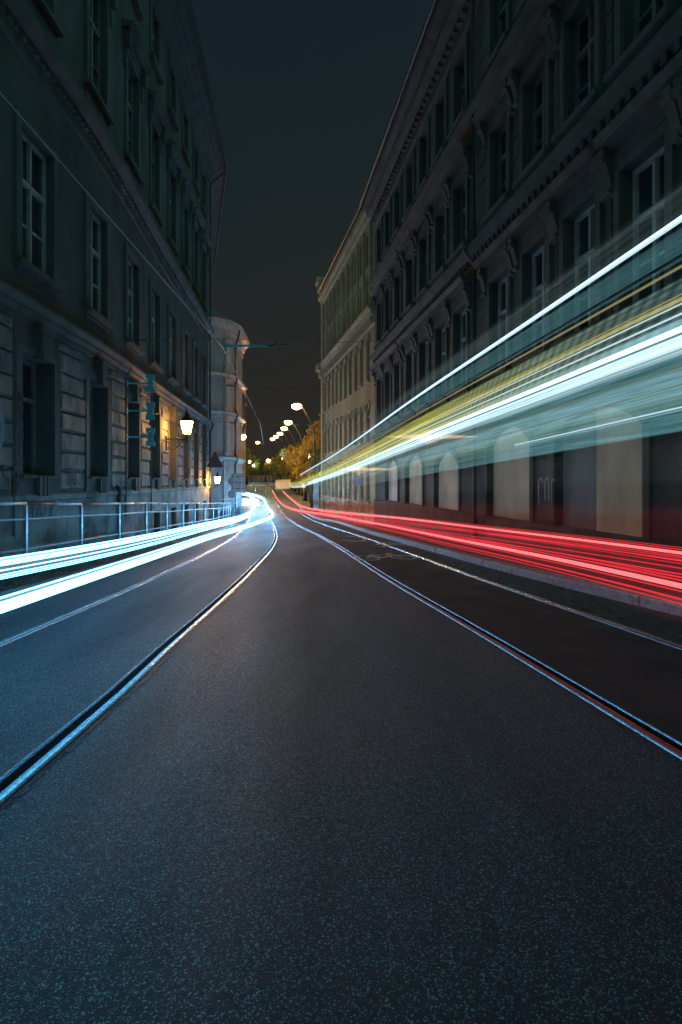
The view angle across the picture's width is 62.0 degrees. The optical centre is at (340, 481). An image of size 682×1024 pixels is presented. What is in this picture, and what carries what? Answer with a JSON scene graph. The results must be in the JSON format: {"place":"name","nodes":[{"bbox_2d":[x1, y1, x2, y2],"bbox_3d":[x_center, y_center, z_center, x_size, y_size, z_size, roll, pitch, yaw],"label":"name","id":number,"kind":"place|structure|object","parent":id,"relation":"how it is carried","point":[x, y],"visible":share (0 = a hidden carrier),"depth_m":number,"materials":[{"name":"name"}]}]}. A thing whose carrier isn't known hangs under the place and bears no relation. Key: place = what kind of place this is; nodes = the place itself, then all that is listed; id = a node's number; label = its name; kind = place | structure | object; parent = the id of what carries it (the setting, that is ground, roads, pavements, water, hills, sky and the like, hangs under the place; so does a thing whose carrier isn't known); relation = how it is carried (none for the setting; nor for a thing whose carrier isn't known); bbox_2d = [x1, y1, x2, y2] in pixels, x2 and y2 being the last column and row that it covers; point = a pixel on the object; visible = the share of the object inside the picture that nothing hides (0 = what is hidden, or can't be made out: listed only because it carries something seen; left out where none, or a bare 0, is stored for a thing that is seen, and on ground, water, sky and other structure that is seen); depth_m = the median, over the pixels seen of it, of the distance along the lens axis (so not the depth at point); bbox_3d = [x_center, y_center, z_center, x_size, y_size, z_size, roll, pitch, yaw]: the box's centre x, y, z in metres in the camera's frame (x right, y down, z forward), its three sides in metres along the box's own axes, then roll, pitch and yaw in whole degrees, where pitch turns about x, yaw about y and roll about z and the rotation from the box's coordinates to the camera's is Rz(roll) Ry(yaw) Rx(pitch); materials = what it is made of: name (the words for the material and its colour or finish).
{"place":"outdoors","nodes":[
{"label":"outdoors","id":0,"kind":"place"},
{"bbox_2d":[0,510,231,591],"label":"pavement kerbside","id":1,"kind":"object","parent":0,"point":[33,578],"visible":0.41,"depth_m":11.20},
{"bbox_2d":[0,502,230,574],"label":"street railing","id":2,"kind":"object","parent":1,"relation":"on","point":[25,519],"visible":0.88,"depth_m":11.10,"materials":[{"name":"grey metal"}]},
{"bbox_2d":[231,473,244,512],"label":"direction sign","id":3,"kind":"object","parent":1,"relation":"on","point":[237,482],"visible":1,"depth_m":47.48,"materials":[{"name":"metal"}]},
{"bbox_2d":[188,0,431,474],"label":"sky","id":4,"kind":"structure","parent":0,"point":[305,93],"materials":[{"name":"black"}]},
{"bbox_2d":[0,481,681,1023],"bbox_3d":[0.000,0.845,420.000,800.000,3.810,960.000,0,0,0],"label":"road","id":5,"kind":"structure","parent":0,"point":[302,777],"depth_m":2.21,"materials":[{"name":"grey asphalt"}]},
{"bbox_2d":[0,0,227,563],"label":"corner building","id":6,"kind":"structure","parent":5,"relation":"on","point":[112,103],"depth_m":15.46,"materials":[{"name":"stone"}]},
{"bbox_2d":[15,326,60,495],"bbox_3d":[-6.384,-1.395,11.749,0.680,3.490,1.720,0,0,-1],"label":"window","id":7,"kind":"structure","parent":6,"relation":"in","point":[25,371],"depth_m":12.05,"materials":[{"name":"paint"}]},
{"bbox_2d":[12,106,64,294],"bbox_3d":[-6.313,-5.665,11.749,0.380,3.110,1.770,0,0,-1],"label":"window","id":8,"kind":"structure","parent":6,"relation":"in","point":[29,257],"depth_m":11.77,"materials":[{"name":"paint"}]},
{"bbox_2d":[25,0,64,47],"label":"window","id":9,"kind":"structure","parent":6,"relation":"in","point":[47,17],"depth_m":12.08,"materials":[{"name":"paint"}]},
{"bbox_2d":[84,359,111,492],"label":"window","id":10,"kind":"structure","parent":6,"relation":"in","point":[99,484],"depth_m":14.71,"materials":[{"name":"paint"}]},
{"bbox_2d":[83,189,114,331],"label":"window","id":11,"kind":"structure","parent":6,"relation":"in","point":[92,226],"depth_m":14.99,"materials":[{"name":"paint"}]},
{"bbox_2d":[84,0,117,132],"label":"window","id":12,"kind":"structure","parent":6,"relation":"in","point":[92,7],"depth_m":15.19,"materials":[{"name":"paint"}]},
{"bbox_2d":[124,381,142,490],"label":"window","id":13,"kind":"structure","parent":6,"relation":"in","point":[134,483],"depth_m":17.89,"materials":[{"name":"paint"}]},
{"bbox_2d":[124,242,144,356],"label":"window","id":14,"kind":"structure","parent":6,"relation":"in","point":[128,267],"depth_m":18.24,"materials":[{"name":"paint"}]},
{"bbox_2d":[122,17,151,189],"bbox_3d":[-6.535,-11.675,18.007,0.590,5.190,2.100,0,0,-5],"label":"window","id":15,"kind":"structure","parent":6,"relation":"in","point":[133,45],"depth_m":18.12,"materials":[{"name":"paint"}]},
{"bbox_2d":[131,0,143,20],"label":"window","id":16,"kind":"structure","parent":6,"relation":"in","point":[136,3],"depth_m":18.37,"materials":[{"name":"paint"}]},
{"bbox_2d":[127,428,154,445],"bbox_3d":[-6.101,-1.340,17.313,0.850,0.540,0.602,0,0,0],"label":"sign bracket","id":17,"kind":"object","parent":6,"relation":"attached to","point":[150,432],"visible":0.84,"depth_m":17.28,"materials":[{"name":"teal metal"}]},
{"bbox_2d":[127,374,154,391],"bbox_3d":[-6.100,-2.980,17.289,0.845,0.540,0.120,0,0,-5],"label":"sign bracket","id":18,"kind":"object","parent":6,"relation":"attached to","point":[150,378],"visible":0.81,"depth_m":17.28,"materials":[{"name":"teal metal"}]},
{"bbox_2d":[127,402,154,419],"bbox_3d":[-6.100,-2.140,17.289,0.845,0.540,0.120,0,0,-5],"label":"sign bracket","id":19,"kind":"object","parent":6,"relation":"attached to","point":[150,406],"visible":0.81,"depth_m":17.28,"materials":[{"name":"teal metal"}]},
{"bbox_2d":[149,395,162,489],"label":"window","id":20,"kind":"structure","parent":6,"relation":"in","point":[156,482],"depth_m":20.94,"materials":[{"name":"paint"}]},
{"bbox_2d":[149,278,163,373],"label":"window","id":21,"kind":"structure","parent":6,"relation":"in","point":[154,365],"depth_m":21.30,"materials":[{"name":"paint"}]},
{"bbox_2d":[149,0,163,85],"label":"window","id":22,"kind":"structure","parent":6,"relation":"in","point":[156,64],"depth_m":21.23,"materials":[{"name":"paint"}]},
{"bbox_2d":[148,88,170,228],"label":"window","id":23,"kind":"structure","parent":6,"relation":"in","point":[156,111],"depth_m":21.13,"materials":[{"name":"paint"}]},
{"bbox_2d":[167,406,178,488],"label":"window","id":24,"kind":"structure","parent":6,"relation":"in","point":[172,482],"depth_m":23.85,"materials":[{"name":"glass"}]},
{"bbox_2d":[167,304,179,386],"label":"window","id":25,"kind":"structure","parent":6,"relation":"in","point":[170,378],"depth_m":24.10,"materials":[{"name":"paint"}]},
{"bbox_2d":[167,53,179,132],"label":"window","id":26,"kind":"structure","parent":6,"relation":"in","point":[173,114],"depth_m":24.10,"materials":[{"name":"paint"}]},
{"bbox_2d":[166,139,184,258],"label":"window","id":27,"kind":"structure","parent":6,"relation":"in","point":[174,160],"depth_m":23.99,"materials":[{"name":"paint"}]},
{"bbox_2d":[165,409,193,449],"bbox_3d":[-6.429,-2.048,22.673,1.105,1.647,0.478,0,0,0],"label":"wall lantern","id":28,"kind":"object","parent":6,"relation":"attached to","point":[186,421],"depth_m":22.60,"materials":[{"name":"white glass"}]},
{"bbox_2d":[181,414,190,487],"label":"window","id":29,"kind":"structure","parent":6,"relation":"in","point":[185,482],"depth_m":26.81,"materials":[{"name":"paint"}]},
{"bbox_2d":[181,324,191,396],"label":"window","id":30,"kind":"structure","parent":6,"relation":"in","point":[185,390],"depth_m":27.40,"materials":[{"name":"paint"}]},
{"bbox_2d":[182,100,191,168],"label":"window","id":31,"kind":"structure","parent":6,"relation":"in","point":[185,152],"depth_m":26.71,"materials":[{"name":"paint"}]},
{"bbox_2d":[181,177,196,282],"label":"window","id":32,"kind":"structure","parent":6,"relation":"in","point":[188,198],"depth_m":26.85,"materials":[{"name":"paint"}]},
{"bbox_2d":[192,420,200,486],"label":"window","id":33,"kind":"structure","parent":6,"relation":"in","point":[197,422],"depth_m":29.42,"materials":[{"name":"paint"}]},
{"bbox_2d":[192,338,200,403],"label":"window","id":34,"kind":"structure","parent":6,"relation":"in","point":[196,399],"depth_m":29.89,"materials":[{"name":"paint"}]},
{"bbox_2d":[192,135,200,196],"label":"window","id":35,"kind":"structure","parent":6,"relation":"in","point":[195,182],"depth_m":29.36,"materials":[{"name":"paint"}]},
{"bbox_2d":[192,206,205,299],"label":"window","id":36,"kind":"structure","parent":6,"relation":"in","point":[198,223],"depth_m":29.59,"materials":[{"name":"paint"}]},
{"bbox_2d":[201,425,207,486],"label":"window","id":37,"kind":"structure","parent":6,"relation":"in","point":[204,481],"depth_m":32.01,"materials":[{"name":"paint"}]},
{"bbox_2d":[201,163,207,218],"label":"window","id":38,"kind":"structure","parent":6,"relation":"in","point":[203,206],"depth_m":31.54,"materials":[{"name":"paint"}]},
{"bbox_2d":[201,350,208,409],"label":"window","id":39,"kind":"structure","parent":6,"relation":"in","point":[203,405],"depth_m":32.58,"materials":[{"name":"paint"}]},
{"bbox_2d":[200,229,212,313],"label":"window","id":40,"kind":"structure","parent":6,"relation":"in","point":[205,242],"depth_m":32.23,"materials":[{"name":"paint"}]},
{"bbox_2d":[206,452,222,466],"bbox_3d":[-7.255,-1.223,32.629,0.952,0.880,0.092,0,0,0],"label":"triangle sign","id":41,"kind":"object","parent":6,"relation":"attached to","point":[214,461],"visible":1,"depth_m":32.59,"materials":[{"name":"black metal"}]},
{"bbox_2d":[114,338,429,344],"bbox_3d":[-1.573,-4.320,16.819,9.814,0.694,1.106,0,0,-14],"label":"span wire","id":42,"kind":"object","parent":6,"relation":"attached to","point":[246,339],"visible":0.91,"depth_m":16.16,"materials":[{"name":"metal"}]},
{"bbox_2d":[224,340,286,351],"bbox_3d":[-2.384,-3.845,16.208,1.901,0.495,0.251,0,0,-28],"label":"pull off arm","id":43,"kind":"object","parent":42,"relation":"hanging from","point":[265,345],"visible":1,"depth_m":16.12},
{"bbox_2d":[0,92,263,443],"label":"tram wire","id":44,"kind":"object","parent":43,"relation":"hanging from","point":[3,96],"visible":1,"depth_m":8.14,"materials":[{"name":"grey metal"}]},
{"bbox_2d":[0,508,235,601],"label":"light trail","id":45,"kind":"object","parent":5,"relation":"on","point":[11,591],"visible":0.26,"depth_m":9.03,"materials":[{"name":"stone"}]},
{"bbox_2d":[0,493,255,578],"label":"headlight trail","id":46,"kind":"object","parent":5,"relation":"on","point":[80,549],"visible":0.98,"depth_m":7.54,"materials":[{"name":"white"}]},
{"bbox_2d":[0,485,256,648],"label":"tram rail","id":47,"kind":"object","parent":5,"relation":"on","point":[5,642],"visible":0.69,"depth_m":6.88,"materials":[{"name":"metal"}]},
{"bbox_2d":[0,493,273,613],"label":"headlight trail","id":48,"kind":"object","parent":5,"relation":"on","point":[11,604],"visible":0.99,"depth_m":4.64,"materials":[{"name":"white"}]},
{"bbox_2d":[0,484,278,814],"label":"tram rail","id":49,"kind":"object","parent":5,"relation":"on","point":[22,774],"visible":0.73,"depth_m":3.41,"materials":[{"name":"metal"}]},
{"bbox_2d":[208,307,249,509],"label":"round corner building","id":50,"kind":"structure","parent":5,"relation":"on","point":[226,436],"depth_m":53.19,"materials":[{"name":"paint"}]},
{"bbox_2d":[242,378,247,492],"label":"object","id":51,"kind":"structure","parent":5,"relation":"on","point":[244,405],"depth_m":85.06,"materials":[{"name":"grey metal"}]},
{"bbox_2d":[248,475,300,481],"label":"fence","id":52,"kind":"object","parent":5,"relation":"on","point":[260,478],"visible":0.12,"depth_m":158.16,"materials":[{"name":"black metal"}]},
{"bbox_2d":[268,446,289,485],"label":"tree","id":53,"kind":"object","parent":5,"relation":"on","point":[276,466],"visible":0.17,"depth_m":111.67,"materials":[{"name":"green plant"}]},
{"bbox_2d":[275,443,305,488],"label":"tree","id":54,"kind":"object","parent":5,"relation":"on","point":[281,462],"visible":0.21,"depth_m":97.39,"materials":[{"name":"green plant"}]},
{"bbox_2d":[280,414,320,502],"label":"tree","id":55,"kind":"object","parent":5,"relation":"on","point":[310,450],"visible":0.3,"depth_m":61.15,"materials":[{"name":"orange plant"}]},
{"bbox_2d":[282,441,320,481],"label":"tree","id":56,"kind":"object","parent":5,"relation":"on","point":[292,479],"visible":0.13,"depth_m":85.31,"materials":[{"name":"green plant"}]},
{"bbox_2d":[289,433,319,491],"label":"tree","id":57,"kind":"object","parent":5,"relation":"on","point":[298,470],"visible":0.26,"depth_m":71.26,"materials":[{"name":"orange plant"}]},
{"bbox_2d":[315,205,374,524],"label":"ochre building","id":58,"kind":"structure","parent":5,"relation":"on","point":[342,369],"depth_m":33.91,"materials":[{"name":"paint"}]},
{"bbox_2d":[357,404,363,445],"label":"window","id":59,"kind":"structure","parent":58,"relation":"in","point":[361,405],"depth_m":31.19,"materials":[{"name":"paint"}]},
{"bbox_2d":[363,333,369,384],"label":"window","id":60,"kind":"structure","parent":58,"relation":"in","point":[367,335],"depth_m":29.47,"materials":[{"name":"paint"}]},
{"bbox_2d":[363,400,370,443],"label":"window","id":61,"kind":"structure","parent":58,"relation":"in","point":[367,401],"depth_m":29.47,"materials":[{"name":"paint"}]},
{"bbox_2d":[363,454,370,503],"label":"window","id":62,"kind":"structure","parent":58,"relation":"in","point":[367,502],"depth_m":29.47,"materials":[{"name":"paint"}]},
{"bbox_2d":[261,483,681,765],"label":"tram rail","id":63,"kind":"object","parent":5,"relation":"on","point":[651,733],"visible":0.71,"depth_m":3.97,"materials":[{"name":"silver metal"}]},
{"bbox_2d":[266,484,681,741],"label":"tram trackbed","id":64,"kind":"structure","parent":5,"relation":"on","point":[640,677],"depth_m":5.29,"materials":[{"name":"grey asphalt"}]},
{"bbox_2d":[251,482,681,651],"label":"tram rail","id":65,"kind":"object","parent":64,"relation":"in","point":[664,641],"visible":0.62,"depth_m":6.82,"materials":[{"name":"silver metal"}]},
{"bbox_2d":[289,215,681,487],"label":"tram light trail","id":66,"kind":"object","parent":64,"relation":"on","point":[643,244],"visible":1,"depth_m":4.62,"materials":[{"name":"white"}]},
{"bbox_2d":[267,483,681,616],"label":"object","id":67,"kind":"object","parent":5,"relation":"on","point":[609,592],"visible":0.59,"depth_m":8.71,"materials":[{"name":"concrete"}]},
{"bbox_2d":[272,491,681,604],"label":"taillight trail","id":68,"kind":"object","parent":5,"relation":"on","point":[648,578],"visible":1,"depth_m":4.41,"materials":[{"name":"red"}]},
{"bbox_2d":[282,491,681,563],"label":"taillight trail","id":69,"kind":"object","parent":5,"relation":"on","point":[457,524],"visible":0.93,"depth_m":7.72,"materials":[{"name":"red"}]},
{"bbox_2d":[284,494,681,643],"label":"gutter setts","id":70,"kind":"structure","parent":5,"relation":"on","point":[668,626],"depth_m":7.33,"materials":[{"name":"grey stone"}]},
{"bbox_2d":[303,510,681,577],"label":"taillight trail","id":71,"kind":"object","parent":5,"relation":"on","point":[560,549],"visible":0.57,"depth_m":5.33,"materials":[{"name":"red"}]},
{"bbox_2d":[359,0,681,582],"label":"arcade building","id":72,"kind":"structure","parent":5,"relation":"on","point":[527,165],"depth_m":11.83,"materials":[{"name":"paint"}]},
{"bbox_2d":[369,361,383,431],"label":"window","id":73,"kind":"structure","parent":72,"relation":"in","point":[376,372],"depth_m":26.93,"materials":[{"name":"paint"}]},
{"bbox_2d":[369,281,383,348],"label":"window","id":74,"kind":"structure","parent":72,"relation":"in","point":[376,294],"depth_m":26.92,"materials":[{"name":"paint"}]},
{"bbox_2d":[373,216,382,272],"bbox_3d":[1.775,-11.080,26.787,0.240,2.280,1.360,0,0,-8],"label":"window frame","id":75,"kind":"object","parent":72,"relation":"in","point":[380,223],"depth_m":26.69,"materials":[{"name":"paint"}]},
{"bbox_2d":[377,267,391,339],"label":"window","id":76,"kind":"structure","parent":72,"relation":"in","point":[384,281],"depth_m":24.99,"materials":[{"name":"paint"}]},
{"bbox_2d":[377,353,392,427],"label":"window","id":77,"kind":"structure","parent":72,"relation":"in","point":[384,365],"depth_m":25.19,"materials":[{"name":"paint"}]},
{"bbox_2d":[381,198,391,259],"bbox_3d":[2.021,-11.080,25.087,0.240,2.280,1.360,0,0,-8],"label":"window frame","id":78,"kind":"structure","parent":72,"relation":"in","point":[389,205],"depth_m":24.61,"materials":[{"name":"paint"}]},
{"bbox_2d":[385,250,402,329],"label":"window","id":79,"kind":"structure","parent":72,"relation":"in","point":[394,266],"depth_m":23.29,"materials":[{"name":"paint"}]},
{"bbox_2d":[385,342,403,423],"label":"window","id":80,"kind":"structure","parent":72,"relation":"in","point":[394,355],"depth_m":23.45,"materials":[{"name":"paint"}]},
{"bbox_2d":[390,175,402,242],"bbox_3d":[2.282,-11.080,23.287,0.240,2.280,1.360,0,0,-8],"label":"window frame","id":81,"kind":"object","parent":72,"relation":"in","point":[400,182],"depth_m":23.13,"materials":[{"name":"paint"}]},
{"bbox_2d":[396,228,415,316],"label":"window","id":82,"kind":"structure","parent":72,"relation":"in","point":[406,247],"depth_m":21.48,"materials":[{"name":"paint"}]},
{"bbox_2d":[396,329,416,419],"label":"window","id":83,"kind":"structure","parent":72,"relation":"in","point":[407,346],"depth_m":21.57,"materials":[{"name":"paint"}]},
{"bbox_2d":[401,147,415,221],"bbox_3d":[2.558,-11.080,21.387,0.240,2.280,1.360,0,0,-8],"label":"window frame","id":84,"kind":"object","parent":72,"relation":"in","point":[412,158],"depth_m":20.99,"materials":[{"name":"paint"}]},
{"bbox_2d":[408,315,431,413],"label":"window","id":85,"kind":"structure","parent":72,"relation":"in","point":[419,329],"depth_m":19.72,"materials":[{"name":"paint"}]},
{"bbox_2d":[408,204,431,301],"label":"window","id":86,"kind":"structure","parent":72,"relation":"in","point":[420,225],"depth_m":19.62,"materials":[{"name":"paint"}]},
{"bbox_2d":[414,116,430,198],"bbox_3d":[2.917,-11.080,19.601,0.440,2.280,1.360,0,0,-8],"label":"window frame","id":87,"kind":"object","parent":72,"relation":"in","point":[427,126],"depth_m":19.54,"materials":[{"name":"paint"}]},
{"bbox_2d":[422,296,449,407],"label":"window","id":88,"kind":"structure","parent":72,"relation":"in","point":[436,317],"depth_m":18.07,"materials":[{"name":"paint"}]},
{"bbox_2d":[423,175,449,284],"bbox_3d":[3.094,-7.730,17.789,0.610,2.880,1.760,0,0,-8],"label":"window frame","id":89,"kind":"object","parent":72,"relation":"in","point":[436,199],"depth_m":17.96,"materials":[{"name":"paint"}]},
{"bbox_2d":[429,77,448,171],"bbox_3d":[3.178,-11.080,17.801,0.440,2.280,1.360,0,0,-8],"label":"window frame","id":90,"kind":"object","parent":72,"relation":"in","point":[444,90],"depth_m":17.71,"materials":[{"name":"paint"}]},
{"bbox_2d":[439,139,471,264],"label":"window","id":91,"kind":"structure","parent":72,"relation":"in","point":[458,165],"depth_m":16.11,"materials":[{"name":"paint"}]},
{"bbox_2d":[440,274,471,399],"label":"window","id":92,"kind":"structure","parent":72,"relation":"in","point":[457,296],"depth_m":16.15,"materials":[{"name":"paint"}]},
{"bbox_2d":[447,33,468,139],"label":"window","id":93,"kind":"structure","parent":72,"relation":"in","point":[464,46],"depth_m":16.23,"materials":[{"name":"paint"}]},
{"bbox_2d":[472,70,514,224],"bbox_3d":[3.717,-7.730,13.489,0.610,2.880,1.760,0,0,-8],"label":"window","id":94,"kind":"structure","parent":72,"relation":"in","point":[497,103],"depth_m":13.58,"materials":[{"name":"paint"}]},
{"bbox_2d":[472,234,515,384],"bbox_3d":[3.719,-3.965,13.489,0.610,3.150,1.800,0,0,-8],"label":"window","id":95,"kind":"structure","parent":72,"relation":"in","point":[495,260],"depth_m":13.67,"materials":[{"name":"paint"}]},
{"bbox_2d":[481,0,511,77],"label":"window","id":96,"kind":"structure","parent":72,"relation":"in","point":[505,6],"depth_m":13.84,"materials":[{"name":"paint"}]},
{"bbox_2d":[512,0,527,20],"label":"window","id":97,"kind":"structure","parent":72,"relation":"in","point":[522,3],"depth_m":12.15,"materials":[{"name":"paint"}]},
{"bbox_2d":[501,193,555,371],"bbox_3d":[3.972,-3.965,11.739,0.610,3.150,1.800,0,0,-8],"label":"window","id":98,"kind":"structure","parent":72,"relation":"in","point":[528,230],"depth_m":11.86,"materials":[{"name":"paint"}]},
{"bbox_2d":[501,4,555,188],"bbox_3d":[3.971,-7.730,11.739,0.610,2.880,1.760,0,0,-8],"label":"window","id":99,"kind":"structure","parent":72,"relation":"in","point":[534,45],"depth_m":11.84,"materials":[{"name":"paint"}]},
{"bbox_2d":[538,0,605,144],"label":"window","id":100,"kind":"structure","parent":72,"relation":"in","point":[589,88],"depth_m":10.40,"materials":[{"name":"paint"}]},
{"bbox_2d":[537,141,608,354],"bbox_3d":[4.211,-3.965,10.089,0.610,3.150,1.800,0,0,-8],"label":"window","id":101,"kind":"structure","parent":72,"relation":"in","point":[581,181],"depth_m":10.16,"materials":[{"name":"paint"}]},
{"bbox_2d":[563,410,595,529],"bbox_3d":[4.376,-0.197,10.415,0.020,2.114,1.126,0,0,-8],"label":"door leaf","id":102,"kind":"structure","parent":72,"relation":"in","point":[579,449],"depth_m":10.37,"materials":[{"name":"grey"}]},
{"bbox_2d":[587,67,681,331],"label":"window","id":103,"kind":"structure","parent":72,"relation":"in","point":[652,116],"depth_m":8.45,"materials":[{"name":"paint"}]},
{"bbox_2d":[603,0,679,83],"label":"window","id":104,"kind":"structure","parent":72,"relation":"in","point":[649,16],"depth_m":8.72,"materials":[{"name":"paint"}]},
{"bbox_2d":[662,49,681,290],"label":"window","id":105,"kind":"structure","parent":72,"relation":"in","point":[674,67],"depth_m":7.45,"materials":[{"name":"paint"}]},
{"bbox_2d":[271,483,681,597],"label":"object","id":106,"kind":"object","parent":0,"point":[291,493],"visible":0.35,"depth_m":11.20,"materials":[{"name":"red"}]},
{"bbox_2d":[292,402,315,477],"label":"street lamp","id":107,"kind":"object","parent":106,"relation":"on","point":[296,405],"visible":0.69,"depth_m":56.92,"materials":[{"name":"metal"}]},
{"bbox_2d":[313,478,318,511],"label":"timetable stand","id":108,"kind":"object","parent":106,"relation":"on","point":[316,497],"visible":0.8,"depth_m":48.47,"materials":[{"name":"white metal"}]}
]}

